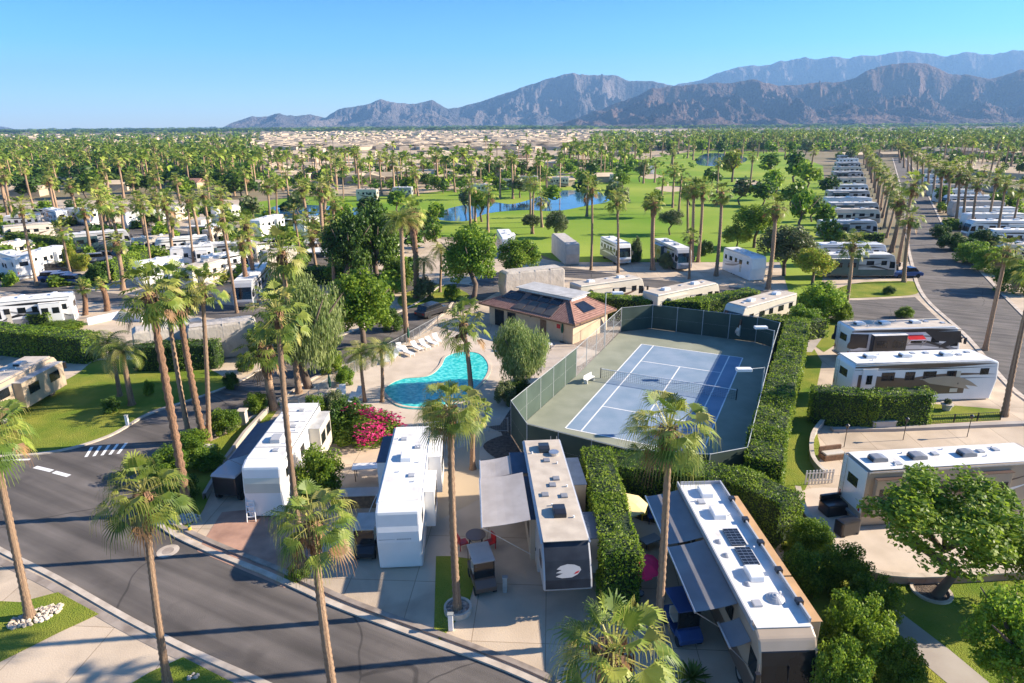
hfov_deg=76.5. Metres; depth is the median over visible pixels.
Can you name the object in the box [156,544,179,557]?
manhole cover
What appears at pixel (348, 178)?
house
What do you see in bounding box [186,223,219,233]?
carport
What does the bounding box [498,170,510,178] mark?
broadleaf tree
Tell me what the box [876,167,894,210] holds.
fan palm
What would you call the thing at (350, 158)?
house
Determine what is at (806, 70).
mountain range
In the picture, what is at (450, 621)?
utility post
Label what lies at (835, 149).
house
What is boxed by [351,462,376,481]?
patio table
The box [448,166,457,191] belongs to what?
fan palm
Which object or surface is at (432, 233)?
broadleaf tree
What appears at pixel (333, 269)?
fan palm
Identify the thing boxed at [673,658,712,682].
sago palm
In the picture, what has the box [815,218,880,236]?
motorhome
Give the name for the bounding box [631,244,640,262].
shrub
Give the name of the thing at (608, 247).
motorhome
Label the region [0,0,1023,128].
sky
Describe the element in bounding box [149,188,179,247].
fan palm
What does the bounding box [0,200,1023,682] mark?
lot paving
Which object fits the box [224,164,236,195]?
fan palm
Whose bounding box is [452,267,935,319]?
loop road
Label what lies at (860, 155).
house
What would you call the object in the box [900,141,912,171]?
fan palm
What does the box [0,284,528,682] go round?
street
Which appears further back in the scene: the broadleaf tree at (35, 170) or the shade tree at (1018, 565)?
the broadleaf tree at (35, 170)
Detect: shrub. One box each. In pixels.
[0,204,17,212]
[0,235,13,240]
[1,270,18,286]
[34,198,51,208]
[37,319,86,329]
[46,274,71,287]
[47,276,61,286]
[48,215,76,225]
[61,245,75,264]
[69,253,91,270]
[77,278,97,287]
[81,243,94,254]
[83,261,106,280]
[96,272,107,283]
[100,395,121,413]
[128,219,149,228]
[142,379,154,395]
[146,442,192,484]
[165,473,200,498]
[177,203,199,218]
[179,428,211,455]
[189,443,226,472]
[198,202,216,213]
[204,408,241,435]
[220,270,229,283]
[222,372,239,389]
[227,263,248,274]
[229,271,239,283]
[235,351,254,371]
[243,391,268,414]
[246,322,268,356]
[259,208,279,216]
[278,200,300,209]
[287,556,310,580]
[295,442,344,503]
[305,393,328,410]
[319,347,344,374]
[323,389,341,410]
[329,394,364,438]
[334,366,354,384]
[381,308,402,330]
[384,256,413,291]
[410,275,435,299]
[423,399,442,428]
[443,283,460,300]
[494,379,515,406]
[511,377,530,397]
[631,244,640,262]
[632,236,641,261]
[658,252,673,268]
[700,239,714,254]
[780,541,829,598]
[782,303,820,318]
[786,516,835,553]
[796,280,849,318]
[809,632,876,682]
[817,540,876,596]
[818,586,899,676]
[832,302,853,321]
[843,571,907,626]
[871,635,928,682]
[881,286,896,293]
[894,305,914,317]
[929,224,952,238]
[936,232,967,251]
[941,217,958,222]
[943,219,959,225]
[946,221,961,229]
[951,240,989,262]
[968,246,1016,272]
[972,228,1003,248]
[988,259,1023,293]
[1013,205,1023,212]
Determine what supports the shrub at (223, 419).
on the street corner bed at (225, 442)
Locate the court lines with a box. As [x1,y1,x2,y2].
[565,344,742,452]
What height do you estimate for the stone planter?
1.068 m
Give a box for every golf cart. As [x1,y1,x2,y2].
[353,512,376,559]
[467,541,496,595]
[663,586,703,646]
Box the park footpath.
[895,610,988,682]
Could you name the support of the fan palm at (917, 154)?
on the palm street at (960, 294)
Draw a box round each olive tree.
[521,214,540,233]
[544,210,568,232]
[657,209,684,234]
[756,224,820,275]
[793,247,839,284]
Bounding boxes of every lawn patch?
[0,592,97,661]
[133,657,232,682]
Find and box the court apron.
[501,328,778,522]
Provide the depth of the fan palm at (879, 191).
194.11 m
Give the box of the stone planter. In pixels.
[941,398,953,410]
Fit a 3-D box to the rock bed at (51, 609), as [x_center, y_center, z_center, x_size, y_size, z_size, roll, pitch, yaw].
[-24.416,14.090,33.331,2.466,0.328,1.344,-13,22,-33]
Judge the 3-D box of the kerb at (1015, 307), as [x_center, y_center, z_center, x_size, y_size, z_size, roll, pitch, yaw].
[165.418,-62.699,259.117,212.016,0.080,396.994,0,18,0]
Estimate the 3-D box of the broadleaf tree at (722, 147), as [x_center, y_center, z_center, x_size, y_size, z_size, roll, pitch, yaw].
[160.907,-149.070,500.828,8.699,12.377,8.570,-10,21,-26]
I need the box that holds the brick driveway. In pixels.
[197,505,329,587]
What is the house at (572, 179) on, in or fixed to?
on the fairway
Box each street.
[0,280,343,335]
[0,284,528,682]
[43,221,272,247]
[893,158,1023,394]
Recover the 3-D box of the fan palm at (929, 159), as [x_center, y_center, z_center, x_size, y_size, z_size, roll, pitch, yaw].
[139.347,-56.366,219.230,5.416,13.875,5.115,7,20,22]
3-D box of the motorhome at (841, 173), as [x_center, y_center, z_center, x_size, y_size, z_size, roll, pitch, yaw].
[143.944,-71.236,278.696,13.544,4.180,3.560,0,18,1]
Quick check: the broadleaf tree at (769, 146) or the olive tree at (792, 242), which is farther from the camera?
the broadleaf tree at (769, 146)
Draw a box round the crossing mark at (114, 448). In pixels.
[108,444,118,454]
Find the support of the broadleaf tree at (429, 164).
on the desert tract
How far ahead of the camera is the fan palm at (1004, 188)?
129.72 m
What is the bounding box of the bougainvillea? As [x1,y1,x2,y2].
[330,403,405,448]
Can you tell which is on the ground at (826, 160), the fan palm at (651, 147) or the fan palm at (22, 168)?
the fan palm at (22, 168)
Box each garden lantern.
[903,417,908,439]
[967,414,973,436]
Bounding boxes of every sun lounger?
[339,384,345,394]
[347,391,356,401]
[356,386,361,397]
[392,348,399,357]
[396,342,403,353]
[400,345,414,356]
[410,340,423,351]
[419,338,430,349]
[425,336,438,346]
[432,333,441,342]
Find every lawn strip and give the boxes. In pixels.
[816,318,837,351]
[831,281,918,297]
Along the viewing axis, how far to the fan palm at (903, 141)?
348.30 m
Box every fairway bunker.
[641,174,662,178]
[656,186,679,191]
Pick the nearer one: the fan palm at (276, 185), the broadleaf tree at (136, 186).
the fan palm at (276, 185)
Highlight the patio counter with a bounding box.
[338,487,378,508]
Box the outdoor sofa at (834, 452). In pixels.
[818,444,846,461]
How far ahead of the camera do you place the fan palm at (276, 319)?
34.35 m
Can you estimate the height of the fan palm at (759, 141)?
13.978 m
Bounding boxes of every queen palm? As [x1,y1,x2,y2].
[78,330,131,396]
[94,336,146,405]
[340,340,379,402]
[365,337,399,402]
[411,254,437,299]
[430,242,447,291]
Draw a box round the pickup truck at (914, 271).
[894,266,923,277]
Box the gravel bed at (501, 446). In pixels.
[483,435,521,458]
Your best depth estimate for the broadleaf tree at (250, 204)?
167.92 m
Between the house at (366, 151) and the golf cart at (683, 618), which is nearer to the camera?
the golf cart at (683, 618)
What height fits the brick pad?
0.001 m
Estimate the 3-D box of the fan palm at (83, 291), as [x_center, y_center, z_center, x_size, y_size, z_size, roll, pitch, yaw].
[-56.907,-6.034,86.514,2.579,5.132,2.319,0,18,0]
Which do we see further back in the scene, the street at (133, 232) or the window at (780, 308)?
the street at (133, 232)
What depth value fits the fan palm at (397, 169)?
235.79 m
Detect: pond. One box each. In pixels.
[270,205,357,217]
[696,153,746,165]
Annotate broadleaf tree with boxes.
[0,221,13,236]
[0,241,16,250]
[11,175,42,195]
[12,233,49,249]
[18,166,40,176]
[29,173,46,184]
[34,158,47,167]
[47,176,64,185]
[48,178,60,190]
[63,199,85,208]
[65,164,90,179]
[65,170,102,197]
[65,238,80,253]
[83,223,100,230]
[92,160,105,173]
[100,170,119,179]
[108,164,131,179]
[111,222,129,231]
[122,159,133,167]
[122,171,152,190]
[127,240,154,256]
[139,175,152,192]
[145,211,164,223]
[151,220,180,235]
[152,247,169,257]
[164,194,173,205]
[165,176,191,197]
[179,174,196,188]
[185,163,212,179]
[203,205,211,216]
[209,158,224,168]
[211,172,223,186]
[218,184,236,196]
[220,230,236,239]
[221,169,258,195]
[224,210,235,223]
[239,160,255,176]
[239,195,264,217]
[271,228,304,246]
[287,190,309,213]
[292,253,312,266]
[294,170,308,180]
[304,182,317,195]
[306,165,317,172]
[320,209,373,275]
[322,260,339,279]
[330,198,353,218]
[335,264,345,278]
[353,201,399,275]
[356,193,380,213]
[359,165,367,170]
[373,164,385,171]
[377,269,406,292]
[378,266,400,291]
[385,178,399,189]
[387,188,407,210]
[397,176,416,190]
[399,205,420,219]
[404,229,426,251]
[407,260,413,283]
[417,217,433,241]
[419,171,429,186]
[420,159,434,168]
[424,220,442,246]
[425,206,439,223]
[428,176,441,189]
[428,201,447,221]
[434,165,447,174]
[435,181,449,192]
[455,165,466,173]
[457,187,473,213]
[463,165,473,173]
[471,190,493,221]
[478,168,487,178]
[484,162,497,173]
[490,176,505,189]
[497,236,541,268]
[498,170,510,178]
[506,175,531,197]
[513,159,527,175]
[527,163,541,173]
[535,166,549,180]
[539,185,561,205]
[566,162,576,174]
[571,171,598,203]
[574,168,585,179]
[583,160,599,172]
[604,176,630,216]
[613,169,630,187]
[617,140,623,149]
[633,162,650,181]
[636,144,649,155]
[644,189,663,210]
[666,143,677,151]
[681,179,700,204]
[693,138,707,153]
[703,167,722,184]
[706,142,715,150]
[714,140,726,154]
[720,147,742,181]
[721,225,752,246]
[731,176,754,204]
[731,203,781,247]
[746,139,757,149]
[748,178,778,205]
[757,152,780,170]
[759,137,769,153]
[763,168,786,192]
[764,139,778,152]
[780,179,808,208]
[783,141,798,154]
[784,150,806,181]
[790,186,819,228]
[793,159,822,187]
[801,138,815,153]
[808,197,822,221]
[813,202,837,221]
[814,216,842,241]
[817,175,842,190]
[844,149,855,157]
[849,146,859,155]
[933,185,953,198]
[936,201,947,212]
[988,192,1008,206]
[991,173,1011,184]
[993,144,1004,150]
[1001,156,1010,163]
[1007,195,1023,206]
[1013,163,1023,172]
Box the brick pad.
[802,487,1020,579]
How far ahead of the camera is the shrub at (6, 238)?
138.05 m
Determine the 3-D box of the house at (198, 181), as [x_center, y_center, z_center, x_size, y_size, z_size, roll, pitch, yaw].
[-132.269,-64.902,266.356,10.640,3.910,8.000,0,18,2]
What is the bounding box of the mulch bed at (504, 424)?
[487,409,510,431]
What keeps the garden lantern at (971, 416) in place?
on the lot paving
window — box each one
[0,387,10,400]
[3,309,9,314]
[17,307,25,313]
[31,306,37,311]
[725,605,733,619]
[748,645,756,676]
[759,310,764,316]
[778,305,783,311]
[840,332,846,340]
[889,261,894,267]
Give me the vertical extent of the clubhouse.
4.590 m
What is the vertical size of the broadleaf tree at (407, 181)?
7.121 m
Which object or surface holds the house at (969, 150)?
on the desert yard at (978, 165)
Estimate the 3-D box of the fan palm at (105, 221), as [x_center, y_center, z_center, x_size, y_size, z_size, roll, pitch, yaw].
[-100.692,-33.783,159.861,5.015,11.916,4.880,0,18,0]
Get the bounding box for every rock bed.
[6,603,63,629]
[168,512,200,524]
[187,672,199,680]
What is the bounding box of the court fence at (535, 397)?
[510,305,779,467]
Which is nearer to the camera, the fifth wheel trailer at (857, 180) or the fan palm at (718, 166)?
the fan palm at (718, 166)
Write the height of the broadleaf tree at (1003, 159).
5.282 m
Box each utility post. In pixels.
[123,415,129,424]
[447,612,453,630]
[502,575,507,592]
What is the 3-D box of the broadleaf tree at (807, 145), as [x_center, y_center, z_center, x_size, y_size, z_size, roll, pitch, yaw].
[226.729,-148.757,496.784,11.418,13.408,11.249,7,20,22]
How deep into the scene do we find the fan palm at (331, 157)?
268.17 m
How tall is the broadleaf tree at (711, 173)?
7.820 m
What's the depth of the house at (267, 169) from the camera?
325.74 m
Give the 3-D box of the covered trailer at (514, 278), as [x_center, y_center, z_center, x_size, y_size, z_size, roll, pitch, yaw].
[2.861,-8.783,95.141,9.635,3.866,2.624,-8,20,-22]
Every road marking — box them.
[34,466,52,471]
[53,471,69,476]
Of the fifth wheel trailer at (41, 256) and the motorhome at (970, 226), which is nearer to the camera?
the fifth wheel trailer at (41, 256)
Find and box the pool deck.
[303,330,598,430]
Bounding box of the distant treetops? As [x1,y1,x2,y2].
[0,124,1023,190]
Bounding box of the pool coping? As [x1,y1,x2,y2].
[384,351,490,407]
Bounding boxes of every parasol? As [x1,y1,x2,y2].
[328,374,330,391]
[407,327,410,347]
[626,493,647,517]
[638,553,658,596]
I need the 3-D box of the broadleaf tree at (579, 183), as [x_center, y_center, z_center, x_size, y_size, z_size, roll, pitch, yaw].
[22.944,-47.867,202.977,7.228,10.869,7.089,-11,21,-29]
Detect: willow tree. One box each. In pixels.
[258,268,345,388]
[491,316,550,382]
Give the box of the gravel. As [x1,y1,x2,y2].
[437,441,479,519]
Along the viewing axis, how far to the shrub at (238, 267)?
106.18 m
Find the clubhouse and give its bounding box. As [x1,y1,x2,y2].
[478,282,616,343]
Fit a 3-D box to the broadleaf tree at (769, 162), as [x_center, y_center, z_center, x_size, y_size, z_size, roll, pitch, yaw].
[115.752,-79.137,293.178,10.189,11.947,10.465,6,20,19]
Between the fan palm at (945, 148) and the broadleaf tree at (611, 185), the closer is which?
the broadleaf tree at (611, 185)
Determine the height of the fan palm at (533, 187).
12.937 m
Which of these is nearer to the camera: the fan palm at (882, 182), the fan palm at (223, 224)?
the fan palm at (223, 224)
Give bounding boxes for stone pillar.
[236,408,248,425]
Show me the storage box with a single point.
(885, 423)
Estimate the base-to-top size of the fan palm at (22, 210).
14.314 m
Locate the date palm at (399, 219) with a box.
[378,203,423,342]
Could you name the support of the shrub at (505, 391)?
on the mulch bed at (504, 424)
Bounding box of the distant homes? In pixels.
[0,130,1008,149]
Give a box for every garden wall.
[86,311,142,324]
[795,486,1023,584]
[809,419,825,477]
[831,421,1023,431]
[956,170,1023,178]
[972,184,1022,193]
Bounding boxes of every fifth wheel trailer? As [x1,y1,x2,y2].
[0,249,32,279]
[1,222,54,235]
[21,245,63,275]
[65,207,98,224]
[123,209,165,228]
[133,255,183,286]
[168,204,192,220]
[170,243,213,263]
[177,258,226,291]
[211,204,240,221]
[228,401,331,515]
[237,240,269,262]
[250,214,284,236]
[293,216,318,235]
[356,188,378,200]
[375,426,443,567]
[479,436,600,590]
[497,229,515,252]
[501,178,511,188]
[722,246,765,280]
[822,196,871,204]
[830,349,998,399]
[831,176,866,183]
[836,158,858,161]
[837,443,1023,524]
[919,174,943,183]
[926,183,971,195]
[932,188,981,201]
[954,206,1018,218]
[959,212,1023,228]
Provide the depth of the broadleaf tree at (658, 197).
170.11 m
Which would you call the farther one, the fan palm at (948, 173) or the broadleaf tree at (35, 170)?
the broadleaf tree at (35, 170)
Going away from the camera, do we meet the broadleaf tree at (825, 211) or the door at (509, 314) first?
the door at (509, 314)
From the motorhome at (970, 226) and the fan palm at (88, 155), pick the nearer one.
the motorhome at (970, 226)
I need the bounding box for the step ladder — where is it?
[245,497,255,521]
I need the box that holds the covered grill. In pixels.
[833,515,860,537]
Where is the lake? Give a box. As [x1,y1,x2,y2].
[437,190,609,220]
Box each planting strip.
[284,567,310,582]
[434,556,472,639]
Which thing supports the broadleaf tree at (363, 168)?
on the desert tract
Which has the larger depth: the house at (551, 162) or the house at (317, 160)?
the house at (317, 160)
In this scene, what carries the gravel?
on the lot paving
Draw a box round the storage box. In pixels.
[872,420,897,427]
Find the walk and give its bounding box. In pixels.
[807,338,821,351]
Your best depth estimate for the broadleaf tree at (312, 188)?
232.51 m
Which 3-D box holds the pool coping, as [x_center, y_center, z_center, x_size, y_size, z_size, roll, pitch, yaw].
[-6.209,3.603,64.331,8.555,0.110,15.542,10,21,30]
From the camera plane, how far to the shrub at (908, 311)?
82.48 m
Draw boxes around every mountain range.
[217,73,672,128]
[550,63,1023,128]
[675,50,1023,85]
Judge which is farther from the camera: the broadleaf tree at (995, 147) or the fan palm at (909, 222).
the broadleaf tree at (995, 147)
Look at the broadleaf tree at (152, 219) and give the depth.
160.41 m
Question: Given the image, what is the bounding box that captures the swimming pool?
[384,352,490,408]
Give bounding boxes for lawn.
[0,359,224,454]
[397,284,469,307]
[782,505,1023,682]
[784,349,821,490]
[927,404,999,423]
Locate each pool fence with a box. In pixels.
[298,316,477,402]
[397,417,507,434]
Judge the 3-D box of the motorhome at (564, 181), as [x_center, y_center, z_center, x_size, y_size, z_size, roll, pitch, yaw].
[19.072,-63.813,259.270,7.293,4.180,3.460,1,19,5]
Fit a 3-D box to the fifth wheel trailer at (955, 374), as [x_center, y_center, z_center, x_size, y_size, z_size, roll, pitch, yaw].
[36.424,2.979,58.896,13.569,4.130,3.190,-1,18,-3]
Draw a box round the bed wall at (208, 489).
[202,407,268,498]
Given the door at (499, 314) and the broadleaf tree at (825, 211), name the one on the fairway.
the broadleaf tree at (825, 211)
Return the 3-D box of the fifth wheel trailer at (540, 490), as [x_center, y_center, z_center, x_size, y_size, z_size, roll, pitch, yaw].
[1.363,10.129,37.951,6.440,4.330,12.366,-2,18,-4]
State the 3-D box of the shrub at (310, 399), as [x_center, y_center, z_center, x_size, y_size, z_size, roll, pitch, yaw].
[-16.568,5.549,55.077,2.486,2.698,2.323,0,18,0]
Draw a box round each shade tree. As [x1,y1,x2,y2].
[856,461,1023,598]
[957,580,1023,682]
[1004,509,1023,583]
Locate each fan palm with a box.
[0,159,6,199]
[0,168,12,213]
[0,172,9,214]
[0,398,40,619]
[4,194,39,285]
[12,152,22,174]
[15,161,27,171]
[17,164,34,207]
[24,139,32,157]
[41,171,58,207]
[42,163,55,191]
[42,175,60,207]
[45,156,59,191]
[49,219,74,270]
[59,178,81,207]
[60,159,71,178]
[70,198,95,245]
[72,278,92,314]
[83,188,114,282]
[85,175,106,224]
[86,149,91,163]
[89,449,200,682]
[90,180,110,225]
[93,276,110,311]
[94,183,111,227]
[96,194,125,253]
[98,160,110,189]
[98,170,113,202]
[105,231,130,290]
[107,258,192,513]
[111,154,125,197]
[112,195,133,228]
[122,168,141,205]
[125,189,147,235]
[127,193,155,258]
[136,275,199,431]
[144,187,162,220]
[146,170,163,206]
[149,153,159,190]
[149,158,162,196]
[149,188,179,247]
[152,259,208,443]
[158,209,181,237]
[159,150,169,169]
[168,171,185,202]
[175,190,198,262]
[176,262,229,440]
[179,154,192,190]
[181,190,201,234]
[193,185,215,241]
[199,162,211,195]
[201,174,213,197]
[205,156,215,183]
[206,203,238,313]
[208,187,232,240]
[211,180,227,197]
[217,163,227,173]
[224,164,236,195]
[228,228,256,276]
[229,208,263,270]
[233,321,294,410]
[237,165,251,195]
[242,279,312,549]
[253,223,308,394]
[258,178,275,214]
[261,478,358,682]
[267,172,285,213]
[280,167,291,197]
[281,202,307,259]
[291,177,310,231]
[296,151,308,177]
[297,220,321,266]
[301,207,324,247]
[307,178,331,253]
[314,222,340,288]
[316,175,338,223]
[317,209,338,228]
[322,169,334,197]
[324,150,333,185]
[326,193,344,219]
[329,159,338,189]
[334,161,349,198]
[349,145,358,173]
[351,147,361,188]
[373,150,386,194]
[385,154,398,186]
[394,164,400,185]
[395,194,428,298]
[400,162,412,177]
[408,156,415,177]
[408,167,419,193]
[410,166,421,195]
[413,379,488,610]
[431,150,440,185]
[436,296,490,389]
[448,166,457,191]
[458,394,492,470]
[462,173,479,224]
[466,158,476,188]
[470,187,481,222]
[481,183,499,232]
[493,156,504,198]
[505,154,517,198]
[521,169,540,214]
[526,177,541,233]
[531,189,549,226]
[533,158,541,175]
[540,168,552,187]
[543,587,685,682]
[578,175,604,269]
[580,170,593,216]
[603,187,628,272]
[616,389,723,640]
[633,141,639,158]
[641,155,649,183]
[642,190,664,270]
[648,142,654,159]
[649,158,659,182]
[657,170,671,195]
[666,162,681,207]
[669,149,676,167]
[673,168,692,211]
[680,184,695,232]
[681,227,699,278]
[682,176,705,261]
[686,138,691,157]
[691,175,715,261]
[692,143,696,159]
[707,134,711,152]
[708,180,735,276]
[712,157,723,192]
[747,150,758,184]
[756,137,761,157]
[760,192,790,289]
[807,145,818,164]
[835,228,871,301]
[857,141,867,164]
[860,143,868,167]
[862,145,874,170]
[864,147,874,174]
[864,150,877,178]
[866,153,876,182]
[868,155,882,187]
[870,158,884,192]
[871,162,887,198]
[874,165,890,204]
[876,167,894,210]
[878,140,885,159]
[879,173,898,217]
[882,177,900,227]
[884,186,908,237]
[887,187,915,252]
[892,137,903,162]
[896,169,929,263]
[896,205,926,281]
[897,140,907,167]
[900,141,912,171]
[904,144,919,177]
[910,148,923,183]
[913,149,930,189]
[920,153,936,194]
[928,158,945,200]
[930,160,950,211]
[940,160,960,212]
[942,138,949,159]
[947,165,970,221]
[952,159,965,188]
[960,166,979,212]
[962,154,975,175]
[963,171,989,218]
[967,152,978,175]
[980,164,990,183]
[981,233,1023,350]
[984,168,1008,211]
[988,140,996,153]
[988,149,1000,183]
[994,173,1019,227]
[995,149,1006,170]
[996,162,1007,172]
[1000,255,1023,417]
[1009,145,1019,166]
[1009,179,1023,218]
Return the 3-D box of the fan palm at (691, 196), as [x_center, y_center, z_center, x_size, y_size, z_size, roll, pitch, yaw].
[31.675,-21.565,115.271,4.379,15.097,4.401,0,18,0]
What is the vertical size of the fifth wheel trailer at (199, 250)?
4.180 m
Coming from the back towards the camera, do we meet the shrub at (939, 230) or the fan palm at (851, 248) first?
the shrub at (939, 230)
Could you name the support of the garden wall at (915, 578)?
on the brick pad
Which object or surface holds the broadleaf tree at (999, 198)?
on the ground at (826, 160)
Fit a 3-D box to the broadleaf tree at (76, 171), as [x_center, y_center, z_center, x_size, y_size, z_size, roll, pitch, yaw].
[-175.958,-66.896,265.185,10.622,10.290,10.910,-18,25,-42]
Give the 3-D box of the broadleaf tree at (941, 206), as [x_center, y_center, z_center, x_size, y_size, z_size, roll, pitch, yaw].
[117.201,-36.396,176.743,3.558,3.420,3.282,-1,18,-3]
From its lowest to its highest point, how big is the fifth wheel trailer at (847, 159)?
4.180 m
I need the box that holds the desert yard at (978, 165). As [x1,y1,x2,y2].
[913,151,1023,180]
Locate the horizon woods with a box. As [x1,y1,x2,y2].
[0,122,1023,133]
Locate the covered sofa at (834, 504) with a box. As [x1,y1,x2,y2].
[818,492,847,517]
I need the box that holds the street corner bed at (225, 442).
[145,401,279,529]
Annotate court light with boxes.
[603,291,623,344]
[735,367,764,394]
[754,325,774,364]
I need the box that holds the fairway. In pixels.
[239,150,824,296]
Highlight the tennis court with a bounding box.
[567,344,741,452]
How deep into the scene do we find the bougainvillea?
50.64 m
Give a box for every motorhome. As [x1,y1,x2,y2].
[0,239,35,251]
[0,291,80,325]
[0,356,66,423]
[3,213,42,224]
[41,207,67,225]
[65,229,132,252]
[129,234,168,246]
[152,234,208,252]
[198,241,237,252]
[200,250,248,273]
[202,227,237,241]
[228,262,271,306]
[390,186,412,197]
[471,183,487,193]
[520,175,537,184]
[550,176,568,186]
[570,274,648,295]
[600,236,633,263]
[642,279,723,305]
[645,480,830,682]
[654,238,694,269]
[723,289,796,335]
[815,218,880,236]
[815,251,900,277]
[816,241,890,253]
[822,207,883,223]
[824,189,872,196]
[828,201,881,209]
[829,183,870,189]
[831,170,865,176]
[831,318,966,354]
[832,166,862,170]
[834,161,860,166]
[836,155,857,159]
[914,168,941,175]
[923,178,945,185]
[941,194,990,203]
[959,218,1023,236]
[986,227,1023,241]
[996,241,1023,256]
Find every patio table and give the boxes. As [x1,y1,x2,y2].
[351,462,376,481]
[466,529,485,543]
[639,533,660,550]
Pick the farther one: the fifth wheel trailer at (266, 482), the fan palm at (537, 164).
the fan palm at (537, 164)
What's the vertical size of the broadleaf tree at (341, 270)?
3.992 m
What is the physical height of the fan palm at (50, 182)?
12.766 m
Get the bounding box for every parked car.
[32,209,42,213]
[37,270,61,282]
[44,262,72,270]
[47,271,71,279]
[59,273,90,285]
[87,252,111,262]
[97,250,116,257]
[305,247,328,252]
[414,301,448,318]
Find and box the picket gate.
[804,469,834,484]
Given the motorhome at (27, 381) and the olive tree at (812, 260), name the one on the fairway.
the olive tree at (812, 260)
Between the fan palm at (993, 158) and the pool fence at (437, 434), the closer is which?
the pool fence at (437, 434)
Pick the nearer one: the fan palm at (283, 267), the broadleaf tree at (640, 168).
the fan palm at (283, 267)
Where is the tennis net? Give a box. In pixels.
[600,368,737,399]
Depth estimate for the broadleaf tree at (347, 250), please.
94.92 m
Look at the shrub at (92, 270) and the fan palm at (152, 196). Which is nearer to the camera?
the shrub at (92, 270)
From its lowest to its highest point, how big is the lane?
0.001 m
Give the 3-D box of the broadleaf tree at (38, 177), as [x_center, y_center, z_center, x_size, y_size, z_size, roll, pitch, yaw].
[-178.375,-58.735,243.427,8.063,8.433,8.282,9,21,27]
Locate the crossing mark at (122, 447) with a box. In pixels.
[117,443,126,453]
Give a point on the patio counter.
(363, 497)
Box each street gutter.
[0,557,250,682]
[174,522,556,682]
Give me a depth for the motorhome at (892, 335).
66.92 m
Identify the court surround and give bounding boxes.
[526,329,771,454]
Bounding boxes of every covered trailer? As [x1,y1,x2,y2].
[105,206,120,222]
[132,317,201,346]
[187,315,255,357]
[190,217,211,233]
[259,245,298,271]
[498,264,564,295]
[551,233,579,264]
[947,200,1005,215]
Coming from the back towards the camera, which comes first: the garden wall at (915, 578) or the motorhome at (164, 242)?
the motorhome at (164, 242)
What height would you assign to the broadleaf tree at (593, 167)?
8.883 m
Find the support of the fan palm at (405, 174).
on the fairway
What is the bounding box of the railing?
[930,411,1002,423]
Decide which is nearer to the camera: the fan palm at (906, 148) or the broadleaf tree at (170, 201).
the broadleaf tree at (170, 201)
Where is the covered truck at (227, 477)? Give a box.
[210,455,247,499]
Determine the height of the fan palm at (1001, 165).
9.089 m
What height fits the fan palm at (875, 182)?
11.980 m
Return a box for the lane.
[308,254,437,291]
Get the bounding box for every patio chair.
[457,534,468,551]
[484,530,495,548]
[647,506,653,521]
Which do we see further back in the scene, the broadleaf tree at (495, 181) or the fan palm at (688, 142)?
the fan palm at (688, 142)
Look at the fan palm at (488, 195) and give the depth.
148.90 m
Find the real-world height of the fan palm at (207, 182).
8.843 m
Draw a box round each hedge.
[0,321,105,364]
[2,230,62,245]
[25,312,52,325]
[98,245,161,280]
[131,337,224,371]
[299,264,352,284]
[566,287,759,320]
[579,445,644,610]
[609,448,804,551]
[743,318,810,485]
[761,313,829,339]
[805,384,937,427]
[832,232,885,242]
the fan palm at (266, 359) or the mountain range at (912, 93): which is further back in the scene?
the mountain range at (912, 93)
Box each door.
[6,309,12,323]
[495,309,503,325]
[507,311,515,327]
[540,319,545,336]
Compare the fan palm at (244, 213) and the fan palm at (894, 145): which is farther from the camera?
the fan palm at (894, 145)
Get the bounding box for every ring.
[444,596,471,620]
[909,582,953,604]
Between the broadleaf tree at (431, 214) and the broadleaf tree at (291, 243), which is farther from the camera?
the broadleaf tree at (431, 214)
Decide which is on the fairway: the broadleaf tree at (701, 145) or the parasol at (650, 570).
the broadleaf tree at (701, 145)
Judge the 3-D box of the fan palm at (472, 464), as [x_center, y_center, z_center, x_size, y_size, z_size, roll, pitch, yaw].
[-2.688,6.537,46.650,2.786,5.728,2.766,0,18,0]
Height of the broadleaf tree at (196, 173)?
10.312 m
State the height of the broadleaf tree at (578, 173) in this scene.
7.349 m
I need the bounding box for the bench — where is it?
[583,372,594,383]
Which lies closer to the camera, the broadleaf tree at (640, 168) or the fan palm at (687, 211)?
the fan palm at (687, 211)
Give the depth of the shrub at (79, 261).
113.34 m
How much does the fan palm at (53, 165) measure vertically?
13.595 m
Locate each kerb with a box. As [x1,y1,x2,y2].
[0,283,479,456]
[0,547,270,682]
[137,301,546,682]
[892,158,1023,399]
[905,158,1022,315]
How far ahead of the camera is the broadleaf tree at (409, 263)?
101.20 m
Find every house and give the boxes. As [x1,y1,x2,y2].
[8,185,48,196]
[104,180,131,190]
[171,178,205,188]
[243,180,264,190]
[256,164,290,170]
[269,169,305,173]
[278,173,311,178]
[279,163,322,168]
[283,151,304,158]
[298,148,325,151]
[302,165,320,171]
[303,157,318,162]
[320,160,367,166]
[333,174,344,182]
[344,156,380,160]
[344,171,367,184]
[357,171,384,184]
[359,150,376,155]
[367,166,408,169]
[374,171,431,183]
[391,169,451,171]
[406,159,439,168]
[417,171,476,183]
[421,154,450,159]
[481,146,501,150]
[481,153,503,155]
[516,148,534,152]
[516,152,532,157]
[520,160,555,167]
[547,176,575,186]
[574,156,595,160]
[594,172,612,182]
[822,146,847,150]
[840,152,871,158]
[876,152,897,157]
[920,147,947,152]
[929,149,960,154]
[954,147,986,154]
[970,151,1006,157]
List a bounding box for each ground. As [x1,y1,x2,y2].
[0,126,1023,261]
[562,320,620,386]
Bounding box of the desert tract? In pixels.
[262,129,701,193]
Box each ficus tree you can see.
[328,265,394,345]
[440,221,497,298]

